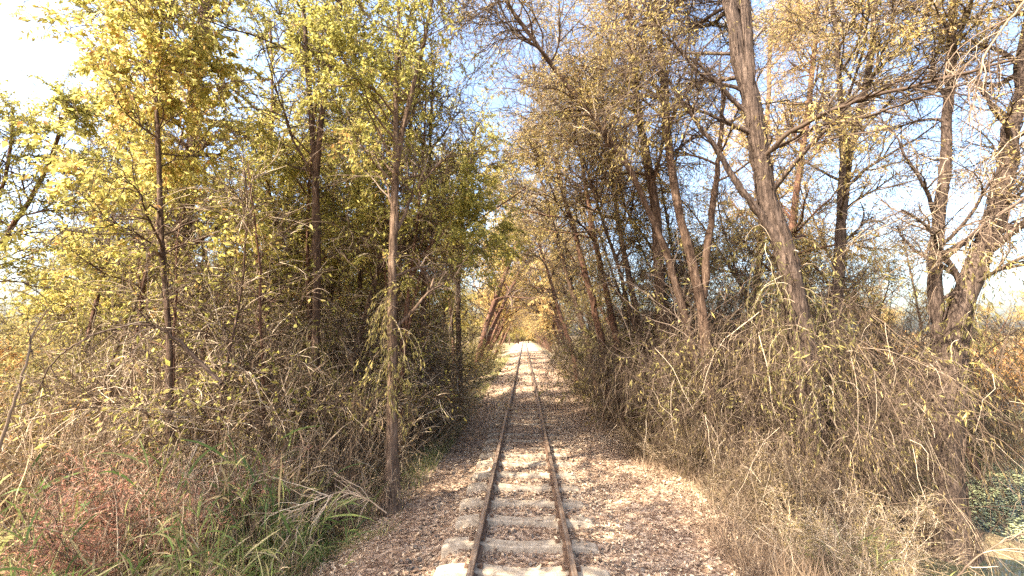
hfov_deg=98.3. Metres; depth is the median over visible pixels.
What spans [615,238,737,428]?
sapling
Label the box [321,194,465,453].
sapling
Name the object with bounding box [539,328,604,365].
twig thicket
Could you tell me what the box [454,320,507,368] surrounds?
leafy bush
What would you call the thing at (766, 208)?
old tree
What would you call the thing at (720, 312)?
upright brush
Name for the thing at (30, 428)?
cane clump
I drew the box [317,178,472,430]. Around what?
sapling
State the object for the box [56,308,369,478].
dry bush
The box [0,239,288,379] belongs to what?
leafy bush
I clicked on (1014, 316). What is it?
arching tree
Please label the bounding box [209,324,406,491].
cane clump
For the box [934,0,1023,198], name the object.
hanging branch
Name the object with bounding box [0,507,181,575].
reed clump
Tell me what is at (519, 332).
broad tree
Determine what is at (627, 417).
dry bush
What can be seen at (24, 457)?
leafy bush
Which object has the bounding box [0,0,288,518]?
yellow leaf tree
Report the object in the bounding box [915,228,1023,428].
hanging vine
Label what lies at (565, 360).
dry bush
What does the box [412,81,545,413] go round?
tree
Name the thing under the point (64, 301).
broad tree
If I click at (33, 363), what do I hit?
leafy bush
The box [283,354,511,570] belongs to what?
verge grass
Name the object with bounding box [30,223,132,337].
broad tree
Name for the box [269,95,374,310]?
slender tree
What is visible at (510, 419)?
concrete sleeper
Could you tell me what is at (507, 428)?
concrete sleeper
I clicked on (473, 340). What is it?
leafy bush
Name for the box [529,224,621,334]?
arching tree
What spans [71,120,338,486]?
sapling
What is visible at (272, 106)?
thin tree
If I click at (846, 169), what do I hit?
leaning tree
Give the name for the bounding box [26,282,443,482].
twig thicket
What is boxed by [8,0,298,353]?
stout tree
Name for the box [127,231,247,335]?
broad tree
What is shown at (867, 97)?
bare limb
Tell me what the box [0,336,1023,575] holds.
ground
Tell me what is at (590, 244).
slender tree
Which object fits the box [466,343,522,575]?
steel rail
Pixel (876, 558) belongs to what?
reed clump
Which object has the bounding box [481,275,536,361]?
arching tree
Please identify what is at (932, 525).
dry bush
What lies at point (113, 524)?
feathery shrub
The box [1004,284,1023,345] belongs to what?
arching tree
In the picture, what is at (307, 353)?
sapling
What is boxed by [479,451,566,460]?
concrete sleeper
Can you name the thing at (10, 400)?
leafy bush
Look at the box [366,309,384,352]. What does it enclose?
sapling
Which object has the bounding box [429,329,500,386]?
leafy bush
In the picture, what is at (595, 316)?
leaning tree
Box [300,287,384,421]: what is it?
sapling
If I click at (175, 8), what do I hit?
broad tree
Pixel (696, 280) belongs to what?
leaning tree
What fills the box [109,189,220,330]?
slender tree
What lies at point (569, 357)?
twig thicket
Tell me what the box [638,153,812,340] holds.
slender tree
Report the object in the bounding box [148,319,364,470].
cane clump
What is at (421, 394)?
twig thicket
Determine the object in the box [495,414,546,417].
concrete sleeper
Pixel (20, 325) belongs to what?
leafy bush
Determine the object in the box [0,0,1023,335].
sky
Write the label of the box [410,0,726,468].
leaning tree
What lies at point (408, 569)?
ballast gravel
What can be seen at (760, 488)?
dry bush
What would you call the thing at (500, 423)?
concrete sleeper
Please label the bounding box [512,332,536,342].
leafy bush
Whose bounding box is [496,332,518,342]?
leafy bush
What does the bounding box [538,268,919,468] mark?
twig thicket
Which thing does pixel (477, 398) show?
dry bush
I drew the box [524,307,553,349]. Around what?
arching tree
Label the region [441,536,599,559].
concrete sleeper
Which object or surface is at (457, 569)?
concrete sleeper
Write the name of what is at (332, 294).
slender tree
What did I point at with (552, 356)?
dry bush
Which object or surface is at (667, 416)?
upright brush
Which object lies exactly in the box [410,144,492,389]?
slender tree
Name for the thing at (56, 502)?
cane clump
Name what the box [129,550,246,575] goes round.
feathery shrub
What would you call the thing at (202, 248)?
broad tree
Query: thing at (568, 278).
leaning tree
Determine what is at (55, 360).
arched branch
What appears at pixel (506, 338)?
leafy bush
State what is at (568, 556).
steel rail
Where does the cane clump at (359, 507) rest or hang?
on the ground at (511, 348)
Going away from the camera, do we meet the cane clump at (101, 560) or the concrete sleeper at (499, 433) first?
the cane clump at (101, 560)
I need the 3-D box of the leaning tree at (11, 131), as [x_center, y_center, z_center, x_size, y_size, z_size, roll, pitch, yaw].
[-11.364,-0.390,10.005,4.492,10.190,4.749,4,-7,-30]
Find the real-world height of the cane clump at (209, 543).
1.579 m
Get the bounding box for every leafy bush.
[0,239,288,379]
[0,247,245,388]
[0,266,142,361]
[0,293,223,445]
[0,295,58,392]
[0,315,140,454]
[0,327,129,372]
[0,343,150,398]
[0,347,195,475]
[0,377,47,424]
[0,384,197,544]
[0,409,70,512]
[10,277,321,409]
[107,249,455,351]
[355,309,470,397]
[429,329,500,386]
[444,325,509,379]
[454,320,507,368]
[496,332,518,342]
[504,327,521,342]
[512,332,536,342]
[532,304,647,400]
[537,288,739,425]
[847,405,972,530]
[855,327,1023,404]
[855,370,930,505]
[896,386,999,472]
[971,338,1023,409]
[974,337,1023,403]
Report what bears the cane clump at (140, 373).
on the ground at (511, 348)
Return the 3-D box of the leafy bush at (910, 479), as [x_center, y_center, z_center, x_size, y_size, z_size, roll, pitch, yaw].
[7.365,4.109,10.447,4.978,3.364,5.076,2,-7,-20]
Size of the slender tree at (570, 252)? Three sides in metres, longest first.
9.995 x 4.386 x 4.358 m
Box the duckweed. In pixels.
[893,415,1023,539]
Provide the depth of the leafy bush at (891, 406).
10.29 m
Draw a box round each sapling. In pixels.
[0,189,207,440]
[0,289,76,449]
[9,179,287,466]
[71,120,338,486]
[98,205,306,455]
[100,244,304,435]
[106,237,278,437]
[129,268,250,421]
[137,142,383,450]
[158,300,242,379]
[186,240,281,341]
[234,232,348,390]
[269,283,326,345]
[269,299,341,392]
[273,286,338,365]
[275,266,398,436]
[277,288,357,369]
[278,310,344,404]
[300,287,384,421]
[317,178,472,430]
[320,208,466,465]
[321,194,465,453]
[330,261,397,387]
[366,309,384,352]
[372,257,471,387]
[378,297,467,426]
[403,239,463,381]
[611,249,652,338]
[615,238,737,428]
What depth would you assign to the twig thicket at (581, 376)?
15.82 m
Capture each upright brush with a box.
[15,383,296,482]
[79,395,273,506]
[168,406,377,534]
[524,289,645,393]
[531,277,713,415]
[560,302,721,427]
[588,207,955,468]
[588,325,783,472]
[594,238,878,433]
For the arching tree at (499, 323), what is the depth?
47.83 m
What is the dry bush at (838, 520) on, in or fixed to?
on the ground at (511, 348)
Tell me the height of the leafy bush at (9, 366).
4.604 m
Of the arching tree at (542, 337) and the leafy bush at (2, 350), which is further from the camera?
the arching tree at (542, 337)
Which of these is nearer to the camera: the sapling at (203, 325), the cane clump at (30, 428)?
the cane clump at (30, 428)
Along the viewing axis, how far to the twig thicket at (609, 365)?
12.46 m
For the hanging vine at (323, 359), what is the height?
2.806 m
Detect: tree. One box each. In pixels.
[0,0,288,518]
[0,54,138,327]
[0,89,175,355]
[1,124,200,353]
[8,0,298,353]
[16,31,226,305]
[20,61,261,412]
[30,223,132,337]
[85,129,289,340]
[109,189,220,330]
[110,0,417,505]
[121,0,405,390]
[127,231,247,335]
[168,0,182,14]
[173,98,362,349]
[191,104,368,407]
[214,6,399,429]
[241,211,372,340]
[242,7,507,460]
[267,0,443,389]
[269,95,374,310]
[270,58,399,349]
[278,0,563,518]
[304,167,440,333]
[321,54,566,470]
[321,184,432,319]
[334,170,428,342]
[340,4,509,459]
[349,136,471,427]
[365,253,455,356]
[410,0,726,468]
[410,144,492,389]
[411,240,479,337]
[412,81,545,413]
[414,174,496,366]
[419,270,479,343]
[447,8,641,421]
[451,277,490,345]
[461,285,489,341]
[464,176,581,377]
[465,212,547,360]
[473,272,538,350]
[476,177,588,361]
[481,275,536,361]
[484,33,668,428]
[484,106,603,404]
[488,182,590,383]
[494,276,534,355]
[496,28,743,438]
[496,287,527,355]
[503,0,724,462]
[506,242,585,362]
[506,323,521,344]
[514,209,622,347]
[516,320,527,343]
[517,295,556,348]
[519,296,582,347]
[521,170,622,311]
[524,0,881,487]
[524,73,699,384]
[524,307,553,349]
[525,254,589,320]
[525,295,564,350]
[525,320,550,351]
[527,316,552,351]
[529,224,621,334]
[552,159,654,337]
[553,0,937,531]
[561,155,739,319]
[588,146,744,325]
[608,115,774,357]
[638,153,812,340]
[669,0,869,301]
[684,162,830,348]
[686,0,915,348]
[690,165,834,328]
[725,0,1023,421]
[725,208,919,497]
[734,191,982,478]
[753,146,925,368]
[805,0,1023,566]
[844,282,910,343]
[862,195,1013,354]
[867,299,914,337]
[970,289,1023,368]
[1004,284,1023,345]
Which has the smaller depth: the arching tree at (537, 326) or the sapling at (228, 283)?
the sapling at (228, 283)
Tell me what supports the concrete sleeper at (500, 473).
on the ground at (511, 348)
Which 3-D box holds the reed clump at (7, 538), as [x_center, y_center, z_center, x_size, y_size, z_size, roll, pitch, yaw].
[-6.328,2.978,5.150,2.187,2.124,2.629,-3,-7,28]
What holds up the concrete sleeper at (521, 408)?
on the ground at (511, 348)
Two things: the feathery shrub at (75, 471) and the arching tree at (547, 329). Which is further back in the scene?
the arching tree at (547, 329)
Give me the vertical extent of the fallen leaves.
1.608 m
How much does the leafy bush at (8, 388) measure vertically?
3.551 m
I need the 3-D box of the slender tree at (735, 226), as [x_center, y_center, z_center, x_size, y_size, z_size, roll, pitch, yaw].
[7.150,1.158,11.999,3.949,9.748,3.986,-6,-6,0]
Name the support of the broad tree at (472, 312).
on the ground at (511, 348)
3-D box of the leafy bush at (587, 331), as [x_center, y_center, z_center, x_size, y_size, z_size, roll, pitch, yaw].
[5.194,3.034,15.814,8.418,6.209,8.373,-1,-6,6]
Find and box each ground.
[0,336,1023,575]
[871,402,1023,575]
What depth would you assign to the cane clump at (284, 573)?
5.16 m
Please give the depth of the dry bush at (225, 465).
6.40 m
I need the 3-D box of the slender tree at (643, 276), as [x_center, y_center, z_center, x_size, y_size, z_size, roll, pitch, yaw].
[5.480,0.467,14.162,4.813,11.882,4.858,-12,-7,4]
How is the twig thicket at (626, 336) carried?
on the ground at (511, 348)
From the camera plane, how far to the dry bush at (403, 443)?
9.00 m
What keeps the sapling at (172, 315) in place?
on the ground at (511, 348)
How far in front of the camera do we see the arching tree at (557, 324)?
36.64 m
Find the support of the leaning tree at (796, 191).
on the ground at (511, 348)
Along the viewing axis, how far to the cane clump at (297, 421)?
7.03 m
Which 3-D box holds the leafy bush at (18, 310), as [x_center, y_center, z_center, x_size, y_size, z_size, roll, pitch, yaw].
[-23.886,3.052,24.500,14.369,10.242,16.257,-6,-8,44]
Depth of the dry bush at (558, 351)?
47.09 m
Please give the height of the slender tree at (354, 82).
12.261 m
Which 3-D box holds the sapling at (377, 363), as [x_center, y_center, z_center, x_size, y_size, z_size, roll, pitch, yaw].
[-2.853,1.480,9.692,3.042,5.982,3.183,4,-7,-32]
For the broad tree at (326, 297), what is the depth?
17.30 m
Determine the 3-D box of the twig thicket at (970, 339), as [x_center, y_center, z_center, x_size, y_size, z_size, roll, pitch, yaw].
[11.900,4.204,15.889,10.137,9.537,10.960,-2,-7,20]
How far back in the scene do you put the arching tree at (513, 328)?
70.84 m
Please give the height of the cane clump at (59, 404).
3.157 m
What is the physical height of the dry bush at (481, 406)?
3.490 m
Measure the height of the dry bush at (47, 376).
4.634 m
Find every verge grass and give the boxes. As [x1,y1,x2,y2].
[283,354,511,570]
[547,359,916,575]
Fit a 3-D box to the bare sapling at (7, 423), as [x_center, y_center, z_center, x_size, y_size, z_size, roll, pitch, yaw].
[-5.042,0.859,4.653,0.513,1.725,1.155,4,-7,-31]
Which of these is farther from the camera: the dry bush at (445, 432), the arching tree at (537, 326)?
the arching tree at (537, 326)
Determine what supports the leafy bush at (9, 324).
on the ground at (511, 348)
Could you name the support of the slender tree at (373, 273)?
on the ground at (511, 348)
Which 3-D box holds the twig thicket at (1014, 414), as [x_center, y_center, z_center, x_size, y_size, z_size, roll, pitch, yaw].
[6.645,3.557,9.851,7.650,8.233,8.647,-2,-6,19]
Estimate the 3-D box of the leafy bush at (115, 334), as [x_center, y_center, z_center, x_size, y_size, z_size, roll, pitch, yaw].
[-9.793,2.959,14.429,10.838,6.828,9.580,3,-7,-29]
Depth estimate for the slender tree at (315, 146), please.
8.95 m
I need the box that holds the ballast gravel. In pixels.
[395,396,644,575]
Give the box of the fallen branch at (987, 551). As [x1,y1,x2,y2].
[956,527,1023,575]
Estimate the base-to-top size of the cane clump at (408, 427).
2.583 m
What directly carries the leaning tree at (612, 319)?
on the ground at (511, 348)
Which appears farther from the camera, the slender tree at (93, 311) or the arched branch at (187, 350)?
the slender tree at (93, 311)
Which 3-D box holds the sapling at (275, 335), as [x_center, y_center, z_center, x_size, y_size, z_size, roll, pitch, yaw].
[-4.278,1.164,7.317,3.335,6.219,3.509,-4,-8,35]
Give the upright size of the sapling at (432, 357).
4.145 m
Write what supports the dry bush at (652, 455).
on the ground at (511, 348)
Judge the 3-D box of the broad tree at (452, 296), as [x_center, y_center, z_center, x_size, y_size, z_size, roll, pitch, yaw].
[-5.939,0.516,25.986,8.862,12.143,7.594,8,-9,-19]
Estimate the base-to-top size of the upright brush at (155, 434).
2.787 m
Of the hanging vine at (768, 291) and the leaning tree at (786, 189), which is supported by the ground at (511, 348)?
the leaning tree at (786, 189)
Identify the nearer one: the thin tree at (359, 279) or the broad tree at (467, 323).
the thin tree at (359, 279)
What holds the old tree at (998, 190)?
on the ground at (511, 348)
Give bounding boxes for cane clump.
[0,348,210,575]
[0,352,185,509]
[0,357,134,504]
[0,436,137,575]
[9,521,162,575]
[91,317,296,508]
[102,327,350,550]
[102,536,219,575]
[119,493,279,575]
[126,418,329,575]
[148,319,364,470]
[158,352,364,549]
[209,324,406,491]
[215,387,388,575]
[250,517,324,575]
[277,378,401,537]
[316,443,394,545]
[339,371,444,483]
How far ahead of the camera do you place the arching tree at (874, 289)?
37.05 m
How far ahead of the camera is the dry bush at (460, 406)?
14.34 m
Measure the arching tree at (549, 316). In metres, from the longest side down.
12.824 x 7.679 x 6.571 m
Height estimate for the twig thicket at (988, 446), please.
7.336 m
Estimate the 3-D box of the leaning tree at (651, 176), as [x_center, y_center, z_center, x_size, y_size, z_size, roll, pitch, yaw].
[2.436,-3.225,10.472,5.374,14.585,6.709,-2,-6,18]
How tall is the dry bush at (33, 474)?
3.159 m
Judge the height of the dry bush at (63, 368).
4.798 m
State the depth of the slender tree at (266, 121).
10.08 m
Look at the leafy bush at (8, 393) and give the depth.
11.23 m
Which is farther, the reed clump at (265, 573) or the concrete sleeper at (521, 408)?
the concrete sleeper at (521, 408)
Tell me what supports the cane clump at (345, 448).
on the ground at (511, 348)
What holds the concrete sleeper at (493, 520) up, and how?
on the ground at (511, 348)
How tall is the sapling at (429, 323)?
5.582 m
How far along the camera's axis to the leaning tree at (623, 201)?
12.08 m
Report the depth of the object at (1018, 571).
9.22 m
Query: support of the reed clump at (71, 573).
on the ground at (511, 348)
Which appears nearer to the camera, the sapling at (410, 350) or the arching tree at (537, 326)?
the sapling at (410, 350)
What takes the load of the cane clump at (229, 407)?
on the ground at (511, 348)
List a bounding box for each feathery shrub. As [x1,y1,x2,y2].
[0,394,182,565]
[0,415,318,575]
[0,548,77,575]
[81,438,298,575]
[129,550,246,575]
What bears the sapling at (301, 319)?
on the ground at (511, 348)
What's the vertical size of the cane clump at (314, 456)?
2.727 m
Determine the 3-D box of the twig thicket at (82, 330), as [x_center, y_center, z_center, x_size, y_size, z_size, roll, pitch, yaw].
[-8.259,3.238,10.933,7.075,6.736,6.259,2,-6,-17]
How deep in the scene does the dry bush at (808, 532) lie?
4.86 m
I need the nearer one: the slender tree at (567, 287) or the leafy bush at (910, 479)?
the leafy bush at (910, 479)
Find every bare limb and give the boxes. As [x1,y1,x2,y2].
[764,42,1023,155]
[772,41,1022,160]
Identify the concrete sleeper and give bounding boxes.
[434,563,609,575]
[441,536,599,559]
[455,514,593,530]
[459,496,583,511]
[466,481,579,494]
[472,469,575,480]
[476,459,571,470]
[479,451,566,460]
[482,445,558,451]
[485,437,559,443]
[487,432,555,437]
[489,428,550,431]
[490,422,552,427]
[494,418,552,421]
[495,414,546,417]
[496,410,549,413]
[497,407,546,410]
[499,404,546,407]
[501,396,542,398]
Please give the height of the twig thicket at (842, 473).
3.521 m
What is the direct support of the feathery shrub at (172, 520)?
on the ground at (511, 348)
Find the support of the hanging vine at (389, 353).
hanging from the slender tree at (354, 82)
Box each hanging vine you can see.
[281,317,355,444]
[342,280,424,454]
[724,225,896,454]
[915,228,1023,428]
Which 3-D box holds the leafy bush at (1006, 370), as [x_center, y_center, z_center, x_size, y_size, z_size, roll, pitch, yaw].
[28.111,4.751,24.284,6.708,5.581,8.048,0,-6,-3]
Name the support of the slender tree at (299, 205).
on the ground at (511, 348)
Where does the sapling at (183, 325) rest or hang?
on the ground at (511, 348)
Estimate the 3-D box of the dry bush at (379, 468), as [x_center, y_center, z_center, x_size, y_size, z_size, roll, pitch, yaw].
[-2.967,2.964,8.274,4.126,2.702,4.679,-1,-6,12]
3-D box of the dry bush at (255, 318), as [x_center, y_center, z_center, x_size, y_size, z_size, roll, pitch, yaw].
[-7.156,2.545,14.492,10.307,7.161,10.262,-4,-8,36]
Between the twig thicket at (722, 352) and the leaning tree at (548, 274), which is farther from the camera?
the leaning tree at (548, 274)
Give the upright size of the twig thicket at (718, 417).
4.988 m
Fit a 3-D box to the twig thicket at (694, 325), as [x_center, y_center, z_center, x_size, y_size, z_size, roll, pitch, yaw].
[6.797,3.841,14.136,9.371,8.853,9.633,-5,-8,41]
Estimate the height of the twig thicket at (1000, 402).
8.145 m
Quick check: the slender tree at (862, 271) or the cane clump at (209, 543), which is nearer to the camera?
the cane clump at (209, 543)
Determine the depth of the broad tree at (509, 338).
149.42 m
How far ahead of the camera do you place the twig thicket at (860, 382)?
7.45 m
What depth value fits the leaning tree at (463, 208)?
9.28 m
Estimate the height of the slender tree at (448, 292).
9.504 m
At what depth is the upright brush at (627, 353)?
12.13 m
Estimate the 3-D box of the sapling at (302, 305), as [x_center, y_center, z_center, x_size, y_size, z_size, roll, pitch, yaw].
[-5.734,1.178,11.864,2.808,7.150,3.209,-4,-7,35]
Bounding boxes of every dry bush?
[0,321,214,436]
[0,327,270,469]
[0,357,155,558]
[0,392,249,561]
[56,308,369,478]
[76,417,331,575]
[89,244,468,385]
[92,362,372,573]
[188,429,383,570]
[192,366,436,488]
[197,283,501,453]
[204,381,458,527]
[246,292,516,465]
[272,264,529,443]
[325,379,477,486]
[370,356,494,444]
[407,341,514,402]
[433,373,483,424]
[540,342,576,364]
[547,344,581,360]
[550,335,584,372]
[604,393,654,435]
[606,400,760,490]
[687,421,860,558]
[709,454,951,575]
[739,487,970,575]
[784,470,983,575]
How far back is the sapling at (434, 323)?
14.05 m
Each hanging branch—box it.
[878,196,1023,313]
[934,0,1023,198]
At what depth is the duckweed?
10.31 m
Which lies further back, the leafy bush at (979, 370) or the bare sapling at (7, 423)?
the leafy bush at (979, 370)
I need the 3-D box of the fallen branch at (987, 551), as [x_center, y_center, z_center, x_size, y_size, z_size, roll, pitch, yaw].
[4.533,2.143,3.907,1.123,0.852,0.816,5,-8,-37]
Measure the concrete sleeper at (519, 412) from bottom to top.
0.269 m
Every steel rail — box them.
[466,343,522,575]
[525,341,577,575]
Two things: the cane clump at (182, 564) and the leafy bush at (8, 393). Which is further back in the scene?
the leafy bush at (8, 393)
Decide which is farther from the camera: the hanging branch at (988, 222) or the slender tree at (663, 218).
the slender tree at (663, 218)
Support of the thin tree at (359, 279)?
on the ground at (511, 348)
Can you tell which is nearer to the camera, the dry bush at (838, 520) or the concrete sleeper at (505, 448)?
the dry bush at (838, 520)
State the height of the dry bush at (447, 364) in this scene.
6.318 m
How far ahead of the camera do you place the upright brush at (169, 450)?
7.13 m
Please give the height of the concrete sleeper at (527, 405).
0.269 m
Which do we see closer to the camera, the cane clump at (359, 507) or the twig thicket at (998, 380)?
the cane clump at (359, 507)
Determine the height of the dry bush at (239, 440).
3.490 m
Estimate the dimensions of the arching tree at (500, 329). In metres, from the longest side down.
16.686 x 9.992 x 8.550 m
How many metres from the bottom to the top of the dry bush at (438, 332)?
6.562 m
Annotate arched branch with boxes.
[0,336,87,421]
[62,310,223,385]
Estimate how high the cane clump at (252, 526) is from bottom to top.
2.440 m
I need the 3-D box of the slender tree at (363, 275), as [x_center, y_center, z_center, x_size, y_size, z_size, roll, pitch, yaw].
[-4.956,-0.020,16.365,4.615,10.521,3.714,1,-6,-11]
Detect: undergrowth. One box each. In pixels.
[0,386,479,575]
[0,446,430,575]
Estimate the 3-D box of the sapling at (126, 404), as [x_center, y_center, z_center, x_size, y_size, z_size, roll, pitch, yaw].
[-6.117,1.165,7.953,3.449,6.260,3.395,4,-8,-36]
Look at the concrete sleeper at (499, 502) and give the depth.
6.81 m
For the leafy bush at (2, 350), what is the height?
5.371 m
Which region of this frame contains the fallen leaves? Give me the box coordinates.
[247,351,772,575]
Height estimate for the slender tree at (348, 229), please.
11.605 m
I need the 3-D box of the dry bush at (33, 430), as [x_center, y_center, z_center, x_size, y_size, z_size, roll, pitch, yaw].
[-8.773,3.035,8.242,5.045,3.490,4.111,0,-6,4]
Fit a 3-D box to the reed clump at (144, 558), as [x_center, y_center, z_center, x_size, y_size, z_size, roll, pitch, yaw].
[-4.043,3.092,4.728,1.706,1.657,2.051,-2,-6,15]
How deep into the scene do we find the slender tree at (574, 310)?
25.52 m
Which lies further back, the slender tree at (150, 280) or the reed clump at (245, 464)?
the slender tree at (150, 280)
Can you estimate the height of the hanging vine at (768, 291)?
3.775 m
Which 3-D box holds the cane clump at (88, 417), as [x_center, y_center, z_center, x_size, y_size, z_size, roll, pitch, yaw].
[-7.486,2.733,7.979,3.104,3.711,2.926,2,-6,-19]
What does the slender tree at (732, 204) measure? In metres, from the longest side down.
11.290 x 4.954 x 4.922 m
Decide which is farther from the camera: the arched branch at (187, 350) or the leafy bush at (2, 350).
the leafy bush at (2, 350)
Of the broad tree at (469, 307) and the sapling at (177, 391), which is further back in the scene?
the broad tree at (469, 307)
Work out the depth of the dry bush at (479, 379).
18.15 m
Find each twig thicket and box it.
[15,275,269,453]
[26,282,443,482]
[269,328,502,460]
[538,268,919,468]
[538,302,648,399]
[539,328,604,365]
[540,323,634,411]
[555,313,755,430]
[563,285,813,475]
[567,267,927,497]
[575,274,1023,573]
[577,298,746,408]
[603,328,990,520]
[633,268,1023,573]
[674,395,1011,575]
[732,293,1023,431]
[732,302,1023,520]
[737,357,985,525]
[825,299,1023,481]
[842,292,1023,500]
[847,280,1023,467]
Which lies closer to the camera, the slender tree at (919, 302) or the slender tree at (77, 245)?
the slender tree at (77, 245)
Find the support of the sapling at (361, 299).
on the ground at (511, 348)
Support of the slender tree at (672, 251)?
on the ground at (511, 348)
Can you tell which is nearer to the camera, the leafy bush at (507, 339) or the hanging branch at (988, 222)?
the hanging branch at (988, 222)
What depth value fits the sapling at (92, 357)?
8.72 m
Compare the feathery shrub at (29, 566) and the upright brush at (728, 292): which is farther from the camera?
the upright brush at (728, 292)
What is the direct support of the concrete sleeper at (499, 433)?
on the ground at (511, 348)
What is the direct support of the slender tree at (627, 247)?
on the ground at (511, 348)
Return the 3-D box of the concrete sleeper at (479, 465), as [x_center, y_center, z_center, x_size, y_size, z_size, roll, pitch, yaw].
[0.243,3.620,8.990,1.920,0.269,0.300,0,-6,0]
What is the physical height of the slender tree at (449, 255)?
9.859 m
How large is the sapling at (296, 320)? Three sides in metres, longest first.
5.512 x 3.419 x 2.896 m
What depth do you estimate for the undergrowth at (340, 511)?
7.34 m
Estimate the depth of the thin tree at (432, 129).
10.39 m
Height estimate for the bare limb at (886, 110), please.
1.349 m
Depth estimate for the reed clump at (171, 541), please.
4.87 m
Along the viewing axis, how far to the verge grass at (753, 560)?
5.23 m
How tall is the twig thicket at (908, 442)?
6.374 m
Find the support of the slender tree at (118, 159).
on the ground at (511, 348)
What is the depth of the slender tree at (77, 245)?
9.38 m
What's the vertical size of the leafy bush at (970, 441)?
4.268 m
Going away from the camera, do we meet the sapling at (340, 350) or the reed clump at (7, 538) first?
the reed clump at (7, 538)
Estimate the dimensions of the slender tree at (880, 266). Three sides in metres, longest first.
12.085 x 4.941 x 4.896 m
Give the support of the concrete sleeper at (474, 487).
on the ground at (511, 348)
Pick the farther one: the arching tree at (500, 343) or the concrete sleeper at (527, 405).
the arching tree at (500, 343)
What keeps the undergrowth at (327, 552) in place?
on the ground at (511, 348)
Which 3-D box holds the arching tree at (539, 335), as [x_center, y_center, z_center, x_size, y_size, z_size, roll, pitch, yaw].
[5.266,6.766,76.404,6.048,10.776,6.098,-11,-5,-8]
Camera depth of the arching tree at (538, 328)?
55.13 m
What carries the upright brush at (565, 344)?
on the ground at (511, 348)
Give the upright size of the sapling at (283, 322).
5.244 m
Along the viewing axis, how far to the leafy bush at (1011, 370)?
22.77 m
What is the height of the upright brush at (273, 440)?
2.323 m
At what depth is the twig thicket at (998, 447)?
10.69 m
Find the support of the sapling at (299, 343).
on the ground at (511, 348)
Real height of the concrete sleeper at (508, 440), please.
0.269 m
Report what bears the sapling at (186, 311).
on the ground at (511, 348)
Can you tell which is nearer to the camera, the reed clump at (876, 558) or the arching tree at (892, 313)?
the reed clump at (876, 558)
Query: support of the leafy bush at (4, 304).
on the ground at (511, 348)
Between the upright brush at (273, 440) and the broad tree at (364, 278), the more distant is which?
the broad tree at (364, 278)
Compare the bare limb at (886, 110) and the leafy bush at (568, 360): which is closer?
the bare limb at (886, 110)
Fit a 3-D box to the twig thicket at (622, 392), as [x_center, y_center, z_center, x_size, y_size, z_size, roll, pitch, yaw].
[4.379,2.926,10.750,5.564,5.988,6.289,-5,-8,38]
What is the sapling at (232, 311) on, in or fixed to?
on the ground at (511, 348)
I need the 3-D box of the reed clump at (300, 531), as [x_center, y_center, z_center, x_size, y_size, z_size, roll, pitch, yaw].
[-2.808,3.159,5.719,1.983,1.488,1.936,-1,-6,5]
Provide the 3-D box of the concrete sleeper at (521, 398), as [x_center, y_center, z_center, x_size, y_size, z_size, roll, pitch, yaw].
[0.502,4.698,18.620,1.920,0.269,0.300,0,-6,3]
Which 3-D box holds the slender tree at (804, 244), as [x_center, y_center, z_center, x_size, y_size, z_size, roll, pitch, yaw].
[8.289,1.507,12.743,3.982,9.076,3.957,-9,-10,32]
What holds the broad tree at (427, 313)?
on the ground at (511, 348)
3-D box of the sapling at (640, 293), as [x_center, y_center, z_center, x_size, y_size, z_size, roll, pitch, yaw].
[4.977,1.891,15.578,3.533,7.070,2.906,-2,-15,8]
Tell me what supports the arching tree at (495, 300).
on the ground at (511, 348)
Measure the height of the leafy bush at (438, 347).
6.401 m
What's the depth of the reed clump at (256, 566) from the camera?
5.28 m
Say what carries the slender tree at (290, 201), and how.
on the ground at (511, 348)
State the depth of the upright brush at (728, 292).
10.94 m
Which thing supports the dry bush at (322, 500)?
on the ground at (511, 348)
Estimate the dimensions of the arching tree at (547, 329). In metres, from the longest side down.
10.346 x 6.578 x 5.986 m
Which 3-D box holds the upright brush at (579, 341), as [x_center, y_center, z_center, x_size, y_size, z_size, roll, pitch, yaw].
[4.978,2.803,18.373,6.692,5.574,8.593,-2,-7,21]
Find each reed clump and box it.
[0,442,144,575]
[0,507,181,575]
[8,540,114,575]
[56,485,260,575]
[90,425,377,575]
[112,489,322,575]
[125,473,332,575]
[229,563,294,575]
[234,463,385,575]
[783,519,900,575]

